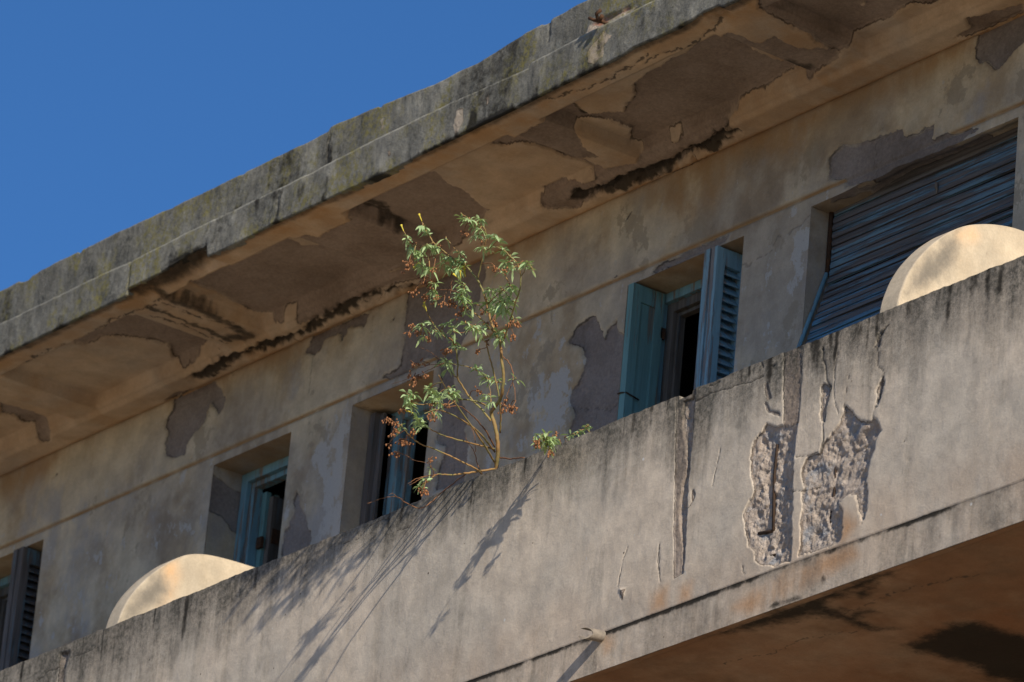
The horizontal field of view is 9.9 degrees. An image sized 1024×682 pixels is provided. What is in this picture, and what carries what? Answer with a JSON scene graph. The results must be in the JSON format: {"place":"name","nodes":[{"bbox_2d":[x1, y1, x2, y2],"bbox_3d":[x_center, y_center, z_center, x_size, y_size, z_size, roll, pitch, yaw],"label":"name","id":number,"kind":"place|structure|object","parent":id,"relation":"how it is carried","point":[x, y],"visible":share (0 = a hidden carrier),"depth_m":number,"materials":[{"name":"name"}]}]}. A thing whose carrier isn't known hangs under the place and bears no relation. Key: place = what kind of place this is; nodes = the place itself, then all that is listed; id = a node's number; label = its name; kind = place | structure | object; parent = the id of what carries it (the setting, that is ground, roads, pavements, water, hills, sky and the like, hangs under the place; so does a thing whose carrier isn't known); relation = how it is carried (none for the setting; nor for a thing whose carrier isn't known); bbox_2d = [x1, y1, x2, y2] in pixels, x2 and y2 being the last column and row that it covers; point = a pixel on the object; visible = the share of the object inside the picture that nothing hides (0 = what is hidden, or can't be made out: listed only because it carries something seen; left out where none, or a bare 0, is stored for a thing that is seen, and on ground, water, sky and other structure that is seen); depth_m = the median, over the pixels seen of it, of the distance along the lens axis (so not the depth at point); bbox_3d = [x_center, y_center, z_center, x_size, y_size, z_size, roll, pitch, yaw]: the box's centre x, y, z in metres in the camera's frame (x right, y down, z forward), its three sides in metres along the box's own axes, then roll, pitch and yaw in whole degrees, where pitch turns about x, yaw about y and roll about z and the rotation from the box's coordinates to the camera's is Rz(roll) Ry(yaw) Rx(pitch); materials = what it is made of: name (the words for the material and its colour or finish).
{"place":"outdoors","nodes":[
{"label":"outdoors","id":0,"kind":"place"},
{"bbox_2d":[0,0,586,290],"label":"sky","id":1,"kind":"structure","parent":0,"point":[115,115],"materials":[{"name":"blue"}]},
{"label":"ground","id":2,"kind":"structure","parent":0,"visible":0},
{"bbox_2d":[0,0,1023,681],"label":"apartment building","id":3,"kind":"structure","parent":2,"relation":"on","point":[768,344],"depth_m":27.12,"materials":[{"name":"paint"}]},
{"bbox_2d":[0,546,41,670],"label":"window","id":4,"kind":"structure","parent":3,"relation":"in","point":[18,590],"depth_m":31.88,"materials":[{"name":"blue paint"}]},
{"bbox_2d":[233,456,288,566],"bbox_3d":[-1.099,1.869,30.071,0.500,2.584,0.701,20,-27,-32],"label":"window","id":5,"kind":"structure","parent":3,"relation":"in","point":[248,539],"depth_m":30.54,"materials":[{"name":"blue paint"}]},
{"bbox_2d":[359,399,430,524],"bbox_3d":[-0.552,1.478,29.008,0.165,2.584,0.693,20,-27,-32],"label":"window","id":6,"kind":"structure","parent":3,"relation":"in","point":[385,475],"depth_m":29.55,"materials":[{"name":"blue paint"}]},
{"bbox_2d":[367,213,537,508],"bbox_3d":[-0.229,0.113,25.731,0.649,1.411,1.093,7,-23,-4],"label":"tobacco shrub","id":7,"kind":"object","parent":3,"relation":"on","point":[501,309],"visible":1,"depth_m":25.75,"materials":[{"name":"green plant"}]},
{"bbox_2d":[531,429,560,457],"bbox_3d":[0.164,0.488,25.392,0.125,0.190,0.693,1,-23,10],"label":"plant sprig","id":8,"kind":"object","parent":3,"relation":"hanging from","point":[545,439],"visible":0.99,"depth_m":25.27,"materials":[{"name":"green plant"}]},
{"bbox_2d":[558,424,592,441],"bbox_3d":[0.269,0.416,25.506,0.238,0.108,0.104,-14,-29,39],"label":"plant sprig","id":9,"kind":"object","parent":3,"relation":"on","point":[588,426],"visible":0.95,"depth_m":25.50,"materials":[{"name":"green plant"}]},
{"bbox_2d":[584,126,725,197],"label":"dry roots","id":10,"kind":"object","parent":3,"relation":"on","point":[663,161],"visible":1,"depth_m":27.85,"materials":[{"name":"brown plant"}]},
{"bbox_2d":[617,246,742,419],"bbox_3d":[0.794,0.852,27.201,0.295,2.584,0.871,20,-27,-32],"label":"window","id":11,"kind":"structure","parent":3,"relation":"in","point":[655,320],"depth_m":27.76,"materials":[{"name":"blue paint"}]},
{"bbox_2d":[796,127,1017,347],"bbox_3d":[1.538,0.317,25.815,0.722,2.637,1.425,20,-27,-32],"label":"window","id":12,"kind":"structure","parent":3,"relation":"in","point":[892,221],"depth_m":26.47,"materials":[{"name":"blue wood"}]}
]}

